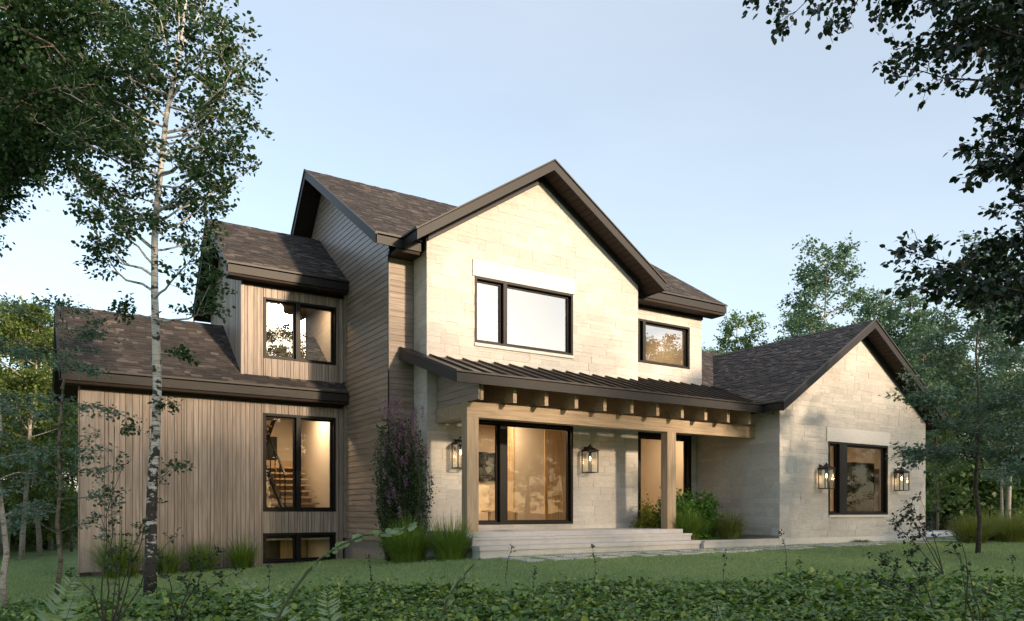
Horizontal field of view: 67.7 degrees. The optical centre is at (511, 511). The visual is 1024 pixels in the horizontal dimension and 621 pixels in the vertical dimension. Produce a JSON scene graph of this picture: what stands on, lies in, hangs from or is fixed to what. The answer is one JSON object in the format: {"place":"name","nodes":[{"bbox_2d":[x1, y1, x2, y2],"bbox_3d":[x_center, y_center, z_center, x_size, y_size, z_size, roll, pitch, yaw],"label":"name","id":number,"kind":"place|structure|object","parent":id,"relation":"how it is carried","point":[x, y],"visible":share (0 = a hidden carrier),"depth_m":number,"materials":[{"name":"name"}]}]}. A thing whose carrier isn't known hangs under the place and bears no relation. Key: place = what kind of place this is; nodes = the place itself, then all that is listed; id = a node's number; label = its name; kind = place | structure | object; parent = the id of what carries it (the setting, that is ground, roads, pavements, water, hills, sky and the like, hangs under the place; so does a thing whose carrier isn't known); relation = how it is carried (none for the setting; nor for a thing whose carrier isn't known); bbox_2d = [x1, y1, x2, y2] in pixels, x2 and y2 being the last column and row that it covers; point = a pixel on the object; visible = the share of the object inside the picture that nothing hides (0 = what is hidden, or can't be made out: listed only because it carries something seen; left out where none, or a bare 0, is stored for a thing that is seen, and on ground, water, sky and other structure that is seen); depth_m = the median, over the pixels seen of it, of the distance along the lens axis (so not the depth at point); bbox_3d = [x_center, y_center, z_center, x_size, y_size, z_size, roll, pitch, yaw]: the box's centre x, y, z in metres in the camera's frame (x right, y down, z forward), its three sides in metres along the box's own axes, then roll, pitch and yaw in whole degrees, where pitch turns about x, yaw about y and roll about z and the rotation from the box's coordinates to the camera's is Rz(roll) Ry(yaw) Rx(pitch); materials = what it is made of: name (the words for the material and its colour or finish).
{"place":"outdoors","nodes":[
{"label":"outdoors","id":0,"kind":"place"},
{"bbox_2d":[0,528,1023,620],"bbox_3d":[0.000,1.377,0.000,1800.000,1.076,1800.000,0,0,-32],"label":"lawn","id":1,"kind":"structure","parent":0,"point":[70,559],"depth_m":14.06,"materials":[{"name":"green plant"}]},
{"bbox_2d":[3,417,23,486],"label":"forest tree","id":2,"kind":"object","parent":1,"relation":"on","point":[9,471],"visible":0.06,"depth_m":30.08,"materials":[{"name":"green plant"}]},
{"bbox_2d":[0,381,34,477],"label":"forest tree","id":3,"kind":"object","parent":1,"relation":"on","point":[7,460],"visible":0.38,"depth_m":22.83,"materials":[{"name":"green plant"}]},
{"bbox_2d":[7,483,47,543],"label":"undergrowth shrub","id":4,"kind":"object","parent":1,"relation":"on","point":[11,537],"visible":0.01,"depth_m":31.46,"materials":[{"name":"green plant"}]},
{"bbox_2d":[0,357,57,548],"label":"forest tree","id":5,"kind":"object","parent":1,"relation":"on","point":[25,364],"visible":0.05,"depth_m":27.09,"materials":[{"name":"green plant"}]},
{"bbox_2d":[0,292,65,553],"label":"forest tree","id":6,"kind":"object","parent":1,"relation":"on","point":[1,480],"visible":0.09,"depth_m":27.73,"materials":[{"name":"green plant"}]},
{"bbox_2d":[0,396,68,606],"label":"young tree","id":7,"kind":"object","parent":1,"relation":"on","point":[3,575],"visible":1,"depth_m":11.16,"materials":[{"name":"green plant"}]},
{"bbox_2d":[0,295,77,559],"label":"forest tree","id":8,"kind":"object","parent":1,"relation":"on","point":[31,372],"visible":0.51,"depth_m":24.39,"materials":[{"name":"green plant"}]},
{"bbox_2d":[0,296,77,555],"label":"forest tree","id":9,"kind":"object","parent":1,"relation":"on","point":[13,381],"visible":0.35,"depth_m":25.02,"materials":[{"name":"green plant"}]},
{"bbox_2d":[3,413,75,483],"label":"forest tree","id":10,"kind":"object","parent":1,"relation":"on","point":[42,474],"visible":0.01,"depth_m":37.33,"materials":[{"name":"green plant"}]},
{"bbox_2d":[4,308,76,549],"bbox_3d":[-18.518,-3.376,30.342,3.698,9.952,3.223,0,0,41],"label":"forest tree","id":11,"kind":"object","parent":1,"relation":"on","point":[51,544],"visible":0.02,"depth_m":30.02,"materials":[{"name":"green plant"}]},
{"bbox_2d":[6,479,77,549],"bbox_3d":[-18.815,0.178,30.966,4.770,2.936,4.826,0,0,25],"label":"undergrowth shrub","id":12,"kind":"object","parent":1,"relation":"on","point":[31,532],"visible":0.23,"depth_m":29.81,"materials":[{"name":"green plant"}]},
{"bbox_2d":[12,367,77,553],"bbox_3d":[-16.069,-1.856,26.943,3.546,6.842,2.938,0,0,43],"label":"forest tree","id":13,"kind":"object","parent":1,"relation":"on","point":[62,527],"visible":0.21,"depth_m":26.80,"materials":[{"name":"green plant"}]},
{"bbox_2d":[36,405,77,551],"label":"forest tree","id":14,"kind":"object","parent":1,"relation":"on","point":[71,530],"visible":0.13,"depth_m":28.31,"materials":[{"name":"green plant"}]},
{"bbox_2d":[34,573,88,620],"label":"fern","id":15,"kind":"object","parent":1,"relation":"on","point":[53,607],"visible":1,"depth_m":4.36,"materials":[{"name":"green plant"}]},
{"bbox_2d":[52,407,77,488],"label":"forest tree","id":16,"kind":"object","parent":1,"relation":"on","point":[65,471],"visible":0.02,"depth_m":35.24,"materials":[{"name":"green plant"}]},
{"bbox_2d":[0,288,141,594],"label":"young tree","id":17,"kind":"object","parent":1,"relation":"on","point":[20,349],"visible":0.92,"depth_m":12.60,"materials":[{"name":"green plant"}]},
{"bbox_2d":[0,0,209,257],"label":"shade tree","id":18,"kind":"object","parent":1,"relation":"on","point":[22,37],"visible":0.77,"depth_m":12.77,"materials":[{"name":"green plant"}]},
{"bbox_2d":[74,524,158,578],"bbox_3d":[-8.070,0.748,15.695,1.690,1.273,1.714,0,0,-6],"label":"grass clump","id":19,"kind":"object","parent":1,"relation":"on","point":[123,562],"visible":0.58,"depth_m":15.51,"materials":[{"name":"green plant"}]},
{"bbox_2d":[65,417,183,620],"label":"sapling","id":20,"kind":"object","parent":1,"relation":"on","point":[114,566],"visible":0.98,"depth_m":8.23,"materials":[{"name":"green plant"}]},
{"bbox_2d":[3,0,277,596],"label":"birch tree","id":21,"kind":"object","parent":1,"relation":"on","point":[97,185],"visible":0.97,"depth_m":11.77,"materials":[{"name":"green plant"}]},
{"bbox_2d":[144,537,189,574],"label":"grass clump","id":22,"kind":"object","parent":1,"relation":"on","point":[171,568],"visible":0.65,"depth_m":16.30,"materials":[{"name":"green plant"}]},
{"bbox_2d":[150,545,244,620],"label":"sapling","id":23,"kind":"object","parent":1,"relation":"on","point":[182,579],"visible":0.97,"depth_m":9.00,"materials":[{"name":"green plant"}]},
{"bbox_2d":[176,532,230,571],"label":"grass clump","id":24,"kind":"object","parent":1,"relation":"on","point":[201,556],"visible":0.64,"depth_m":16.77,"materials":[{"name":"green plant"}]},
{"bbox_2d":[218,525,269,568],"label":"grass clump","id":25,"kind":"object","parent":1,"relation":"on","point":[243,558],"visible":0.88,"depth_m":17.14,"materials":[{"name":"green plant"}]},
{"bbox_2d":[266,563,271,603],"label":"seed stem","id":26,"kind":"object","parent":1,"relation":"on","point":[269,576],"visible":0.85,"depth_m":9.31,"materials":[{"name":"green plant"}]},
{"bbox_2d":[231,571,341,620],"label":"fern","id":27,"kind":"object","parent":1,"relation":"on","point":[286,611],"visible":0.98,"depth_m":4.95,"materials":[{"name":"green plant"}]},
{"bbox_2d":[275,522,417,620],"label":"arching stem","id":28,"kind":"object","parent":1,"relation":"on","point":[388,532],"visible":1,"depth_m":4.59,"materials":[{"name":"green plant"}]},
{"bbox_2d":[365,554,372,605],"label":"seed stem","id":29,"kind":"object","parent":1,"relation":"on","point":[368,558],"visible":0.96,"depth_m":9.50,"materials":[{"name":"green plant"}]},
{"bbox_2d":[368,393,436,561],"bbox_3d":[-2.296,-0.663,15.884,1.463,3.641,1.422,0,0,-32],"label":"columnar shrub","id":30,"kind":"object","parent":1,"relation":"on","point":[400,486],"visible":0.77,"depth_m":15.75,"materials":[{"name":"green plant"}]},
{"bbox_2d":[368,510,447,563],"bbox_3d":[-2.082,0.442,15.204,1.996,1.166,1.922,0,0,-32],"label":"grass clump","id":31,"kind":"object","parent":1,"relation":"on","point":[405,548],"visible":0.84,"depth_m":14.94,"materials":[{"name":"green plant"}]},
{"bbox_2d":[418,513,480,560],"bbox_3d":[-1.199,0.385,15.018,1.672,1.166,1.661,0,0,-32],"label":"grass clump","id":32,"kind":"object","parent":1,"relation":"on","point":[451,546],"visible":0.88,"depth_m":14.78,"materials":[{"name":"green plant"}]},
{"bbox_2d":[439,557,481,620],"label":"arching stem","id":33,"kind":"object","parent":1,"relation":"on","point":[448,600],"visible":1,"depth_m":4.80,"materials":[{"name":"green plant"}]},
{"bbox_2d":[52,159,951,576],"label":"house","id":34,"kind":"structure","parent":1,"relation":"on","point":[528,337],"depth_m":18.66,"materials":[{"name":"beige stone"}]},
{"bbox_2d":[263,413,335,511],"bbox_3d":[-5.215,-1.175,18.704,1.790,2.350,0.182,0,0,-32],"label":"window","id":35,"kind":"structure","parent":34,"relation":"in","point":[296,419],"depth_m":18.63,"materials":[{"name":"black metal"}]},
{"bbox_2d":[263,532,335,563],"bbox_3d":[-5.215,0.877,18.704,1.790,0.725,0.182,0,0,-32],"label":"window","id":36,"kind":"structure","parent":34,"relation":"in","point":[296,536],"depth_m":18.62,"materials":[{"name":"black metal"}]},
{"bbox_2d":[263,297,335,364],"bbox_3d":[-5.202,-4.385,18.712,1.780,1.450,0.182,0,0,-32],"label":"window","id":37,"kind":"structure","parent":34,"relation":"in","point":[296,306],"depth_m":18.62,"materials":[{"name":"black metal"}]},
{"bbox_2d":[451,437,461,468],"bbox_3d":[-1.139,-1.302,16.837,0.331,0.699,0.350,0,0,-32],"label":"wall lantern","id":38,"kind":"object","parent":34,"relation":"attached to","point":[457,443],"depth_m":16.79,"materials":[{"name":"black metal"}]},
{"bbox_2d":[474,276,573,358],"bbox_3d":[0.290,-4.540,18.046,2.790,1.580,0.205,0,0,-32],"label":"window","id":39,"kind":"structure","parent":34,"relation":"in","point":[502,286],"depth_m":17.82,"materials":[{"name":"black metal"}]},
{"bbox_2d":[479,419,572,524],"bbox_3d":[0.301,-0.895,18.066,2.730,2.390,0.182,0,0,-32],"label":"sliding door","id":40,"kind":"structure","parent":34,"relation":"in","point":[501,427],"depth_m":17.69,"materials":[{"name":"black metal"}]},
{"bbox_2d":[581,445,599,472],"bbox_3d":[1.914,-1.302,18.781,0.331,0.699,0.350,0,0,-32],"label":"wall lantern","id":41,"kind":"object","parent":34,"relation":"attached to","point":[589,449],"depth_m":18.73,"materials":[{"name":"brown metal"}]},
{"bbox_2d":[638,318,689,368],"bbox_3d":[4.204,-4.665,21.357,1.970,1.190,0.182,0,0,-32],"label":"window","id":42,"kind":"structure","parent":34,"relation":"in","point":[642,323],"depth_m":21.28,"materials":[{"name":"black metal"}]},
{"bbox_2d":[638,432,690,519],"bbox_3d":[4.229,-0.890,21.373,2.030,2.540,0.182,0,0,-32],"label":"door frame","id":43,"kind":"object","parent":34,"relation":"in","point":[686,440],"depth_m":21.79,"materials":[{"name":"black metal"}]},
{"bbox_2d":[817,463,835,488],"bbox_3d":[8.343,-0.952,20.265,0.331,0.699,0.350,0,0,-32],"label":"wall lantern","id":44,"kind":"object","parent":34,"relation":"attached to","point":[826,467],"depth_m":20.22,"materials":[{"name":"brown metal"}]},
{"bbox_2d":[827,441,888,516],"bbox_3d":[9.675,-0.875,21.412,2.780,2.050,0.205,0,0,-32],"label":"window","id":45,"kind":"structure","parent":34,"relation":"in","point":[839,448],"depth_m":20.98,"materials":[{"name":"black metal"}]},
{"bbox_2d":[894,467,909,490],"bbox_3d":[11.295,-0.952,22.144,0.331,0.699,0.350,0,0,-32],"label":"wall lantern","id":46,"kind":"object","parent":34,"relation":"attached to","point":[901,471],"depth_m":22.09,"materials":[{"name":"brown metal"}]},
{"bbox_2d":[505,544,515,597],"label":"seed stem","id":47,"kind":"object","parent":1,"relation":"on","point":[507,566],"visible":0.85,"depth_m":10.01,"materials":[{"name":"green plant"}]},
{"bbox_2d":[0,561,1023,620],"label":"ground cover","id":48,"kind":"object","parent":1,"relation":"on","point":[635,598],"visible":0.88,"depth_m":9.54,"materials":[{"name":"green plant"}]},
{"bbox_2d":[530,565,536,620],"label":"seed stem","id":49,"kind":"object","parent":1,"relation":"on","point":[534,573],"visible":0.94,"depth_m":8.41,"materials":[{"name":"green plant"}]},
{"bbox_2d":[427,528,701,558],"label":"terrace steps","id":50,"kind":"structure","parent":1,"relation":"on","point":[497,543],"depth_m":16.30,"materials":[{"name":"stone"}]},
{"bbox_2d":[590,544,597,596],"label":"seed stem","id":51,"kind":"object","parent":1,"relation":"on","point":[592,545],"visible":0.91,"depth_m":9.94,"materials":[{"name":"green plant"}]},
{"bbox_2d":[702,342,729,352],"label":"forest tree","id":52,"kind":"object","parent":1,"relation":"on","point":[715,347],"visible":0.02,"depth_m":50.41,"materials":[{"name":"green plant"}]},
{"bbox_2d":[721,549,726,598],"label":"seed stem","id":53,"kind":"object","parent":1,"relation":"on","point":[724,555],"visible":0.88,"depth_m":9.80,"materials":[{"name":"green plant"}]},
{"bbox_2d":[501,540,956,562],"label":"stone path","id":54,"kind":"structure","parent":1,"relation":"on","point":[614,555],"depth_m":16.42,"materials":[{"name":"stone"}]},
{"bbox_2d":[698,537,762,539],"bbox_3d":[4.714,0.950,20.165,2.930,0.500,2.360,0,0,-32],"label":"planting bed","id":55,"kind":"object","parent":1,"relation":"on","point":[719,538],"depth_m":19.84,"materials":[{"name":"brown soil"}]},
{"bbox_2d":[629,488,660,533],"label":"bush","id":56,"kind":"object","parent":55,"relation":"on","point":[644,513],"visible":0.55,"depth_m":19.32,"materials":[{"name":"green plant"}]},
{"bbox_2d":[638,480,725,538],"bbox_3d":[4.458,-0.070,19.838,2.588,1.730,1.743,0,0,-32],"label":"bush","id":57,"kind":"object","parent":55,"relation":"on","point":[708,512],"visible":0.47,"depth_m":19.50,"materials":[{"name":"green plant"}]},
{"bbox_2d":[658,503,718,539],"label":"grass clump","id":58,"kind":"object","parent":55,"relation":"on","point":[695,527],"visible":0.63,"depth_m":18.57,"materials":[{"name":"green plant"}]},
{"bbox_2d":[709,508,752,538],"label":"grass clump","id":59,"kind":"object","parent":55,"relation":"on","point":[728,530],"visible":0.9,"depth_m":19.30,"materials":[{"name":"green plant"}]},
{"bbox_2d":[707,309,770,353],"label":"forest tree","id":60,"kind":"object","parent":1,"relation":"on","point":[743,341],"visible":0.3,"depth_m":43.95,"materials":[{"name":"green plant"}]},
{"bbox_2d":[700,538,784,548],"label":"kerb","id":61,"kind":"structure","parent":1,"relation":"on","point":[704,544],"depth_m":18.54,"materials":[{"name":"stone"}]},
{"bbox_2d":[710,599,843,620],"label":"fern","id":62,"kind":"object","parent":1,"relation":"on","point":[723,619],"visible":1,"depth_m":4.40,"materials":[{"name":"green plant"}]},
{"bbox_2d":[778,529,786,587],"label":"seed stem","id":63,"kind":"object","parent":1,"relation":"on","point":[779,532],"visible":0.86,"depth_m":10.22,"materials":[{"name":"green plant"}]},
{"bbox_2d":[757,309,831,344],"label":"forest tree","id":64,"kind":"object","parent":1,"relation":"on","point":[795,334],"visible":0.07,"depth_m":41.74,"materials":[{"name":"green plant"}]},
{"bbox_2d":[797,557,805,603],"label":"seed stem","id":65,"kind":"object","parent":1,"relation":"on","point":[801,580],"visible":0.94,"depth_m":9.38,"materials":[{"name":"green plant"}]},
{"bbox_2d":[777,231,886,334],"bbox_3d":[15.206,-6.186,36.718,5.336,14.354,5.513,0,0,6],"label":"forest tree","id":66,"kind":"object","parent":1,"relation":"on","point":[814,282],"visible":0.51,"depth_m":36.08,"materials":[{"name":"green plant"}]},
{"bbox_2d":[853,539,873,541],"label":"grass clump","id":67,"kind":"object","parent":1,"relation":"on","point":[859,540],"visible":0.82,"depth_m":20.96,"materials":[{"name":"green plant"}]},
{"bbox_2d":[831,284,908,348],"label":"forest tree","id":68,"kind":"object","parent":1,"relation":"on","point":[868,308],"visible":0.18,"depth_m":39.10,"materials":[{"name":"green plant"}]},
{"bbox_2d":[741,0,1023,347],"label":"overhanging tree","id":69,"kind":"object","parent":1,"relation":"on","point":[999,34],"visible":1,"depth_m":7.14,"materials":[{"name":"green plant"}]},
{"bbox_2d":[845,547,943,609],"bbox_3d":[4.246,0.820,8.384,0.988,0.892,0.530,0,0,8],"label":"sapling","id":70,"kind":"object","parent":1,"relation":"on","point":[911,587],"visible":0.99,"depth_m":8.33,"materials":[{"name":"green plant"}]},
{"bbox_2d":[887,491,947,572],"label":"sapling","id":71,"kind":"object","parent":1,"relation":"on","point":[910,518],"visible":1,"depth_m":13.03,"materials":[{"name":"green plant"}]},
{"bbox_2d":[901,320,959,463],"bbox_3d":[18.019,-3.792,33.948,3.996,9.427,3.862,0,0,4],"label":"forest tree","id":72,"kind":"object","parent":1,"relation":"on","point":[920,327],"visible":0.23,"depth_m":33.46,"materials":[{"name":"green plant"}]},
{"bbox_2d":[876,282,992,529],"bbox_3d":[19.573,-4.907,36.407,4.984,11.757,4.817,0,0,-15],"label":"forest tree","id":73,"kind":"object","parent":1,"relation":"on","point":[918,314],"visible":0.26,"depth_m":36.06,"materials":[{"name":"green plant"}]},
{"bbox_2d":[925,375,962,529],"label":"forest tree","id":74,"kind":"object","parent":1,"relation":"on","point":[944,438],"visible":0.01,"depth_m":37.32,"materials":[{"name":"green plant"}]},
{"bbox_2d":[925,344,972,466],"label":"forest tree","id":75,"kind":"object","parent":1,"relation":"on","point":[955,380],"visible":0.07,"depth_m":37.73,"materials":[{"name":"green plant"}]},
{"bbox_2d":[925,398,973,529],"bbox_3d":[18.961,-2.171,33.810,2.648,6.168,3.196,0,0,20],"label":"forest tree","id":76,"kind":"object","parent":1,"relation":"on","point":[929,466],"visible":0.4,"depth_m":33.74,"materials":[{"name":"green plant"}]},
{"bbox_2d":[878,229,1023,552],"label":"young tree","id":77,"kind":"object","parent":1,"relation":"on","point":[939,452],"visible":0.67,"depth_m":16.88,"materials":[{"name":"green plant"}]},
{"bbox_2d":[925,373,976,529],"bbox_3d":[22.207,-3.449,39.653,3.681,8.986,3.809,0,0,12],"label":"forest tree","id":78,"kind":"object","parent":1,"relation":"on","point":[967,442],"visible":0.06,"depth_m":38.70,"materials":[{"name":"green plant"}]},
{"bbox_2d":[925,460,999,527],"bbox_3d":[20.453,-0.969,37.427,6.665,4.156,6.999,0,0,22],"label":"undergrowth shrub","id":79,"kind":"object","parent":1,"relation":"on","point":[972,498],"visible":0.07,"depth_m":35.10,"materials":[{"name":"green plant"}]},
{"bbox_2d":[939,454,991,529],"bbox_3d":[22.989,-1.155,40.239,7.554,4.710,7.932,0,0,-30],"label":"undergrowth shrub","id":80,"kind":"object","parent":1,"relation":"on","point":[963,470],"depth_m":39.30,"materials":[{"name":"green plant"}]},
{"bbox_2d":[942,515,996,620],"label":"sapling","id":81,"kind":"object","parent":1,"relation":"on","point":[966,590],"visible":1,"depth_m":6.56,"materials":[{"name":"green plant"}]},
{"bbox_2d":[936,505,1004,542],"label":"ornamental grass","id":82,"kind":"object","parent":1,"relation":"on","point":[967,529],"depth_m":20.77,"materials":[{"name":"green plant"}]},
{"bbox_2d":[925,457,1023,528],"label":"undergrowth shrub","id":83,"kind":"object","parent":1,"relation":"on","point":[970,477],"visible":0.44,"depth_m":34.89,"materials":[{"name":"green plant"}]},
{"bbox_2d":[930,481,1023,526],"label":"undergrowth shrub","id":84,"kind":"object","parent":1,"relation":"on","point":[964,509],"visible":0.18,"depth_m":35.01,"materials":[{"name":"green plant"}]},
{"bbox_2d":[955,356,998,464],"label":"forest tree","id":85,"kind":"object","parent":1,"relation":"on","point":[967,429],"visible":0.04,"depth_m":41.10,"materials":[{"name":"green plant"}]},
{"bbox_2d":[960,388,996,463],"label":"forest tree","id":86,"kind":"object","parent":1,"relation":"on","point":[971,442],"visible":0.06,"depth_m":40.93,"materials":[{"name":"green plant"}]},
{"bbox_2d":[937,296,1022,463],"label":"forest tree","id":87,"kind":"object","parent":1,"relation":"on","point":[971,347],"visible":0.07,"depth_m":39.07,"materials":[{"name":"green plant"}]},
{"bbox_2d":[952,297,1023,485],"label":"young tree","id":88,"kind":"object","parent":1,"relation":"on","point":[1005,435],"visible":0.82,"depth_m":15.28,"materials":[{"name":"green plant"}]},
{"bbox_2d":[960,302,1023,518],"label":"forest tree","id":89,"kind":"object","parent":1,"relation":"on","point":[1009,489],"visible":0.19,"depth_m":33.99,"materials":[{"name":"green plant"}]},
{"bbox_2d":[971,383,1023,519],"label":"forest tree","id":90,"kind":"object","parent":1,"relation":"on","point":[1007,482],"visible":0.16,"depth_m":32.17,"materials":[{"name":"green plant"}]},
{"bbox_2d":[981,472,1023,519],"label":"undergrowth shrub","id":91,"kind":"object","parent":1,"relation":"on","point":[1018,493],"visible":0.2,"depth_m":34.86,"materials":[{"name":"green plant"}]},
{"bbox_2d":[1007,555,1016,599],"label":"seed stem","id":92,"kind":"object","parent":1,"relation":"on","point":[1013,574],"visible":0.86,"depth_m":9.43,"materials":[{"name":"green plant"}]},
{"bbox_2d":[0,0,1023,491],"label":"sky","id":93,"kind":"structure","parent":0,"point":[714,146],"materials":[{"name":"blue"}]},
{"bbox_2d":[925,530,951,536],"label":"driveway","id":94,"kind":"structure","parent":0,"point":[937,532],"depth_m":28.50,"materials":[{"name":"grey concrete"}]},
{"bbox_2d":[964,501,1017,540],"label":"ornamental grass","id":95,"kind":"object","parent":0,"point":[992,537],"depth_m":22.32,"materials":[{"name":"green plant"}]},
{"bbox_2d":[986,508,1023,542],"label":"ornamental grass","id":96,"kind":"object","parent":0,"point":[1012,531],"depth_m":21.25,"materials":[{"name":"green plant"}]},
{"bbox_2d":[1010,502,1023,521],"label":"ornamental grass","id":97,"kind":"object","parent":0,"point":[1019,514],"depth_m":22.89,"materials":[{"name":"green plant"}]}
]}

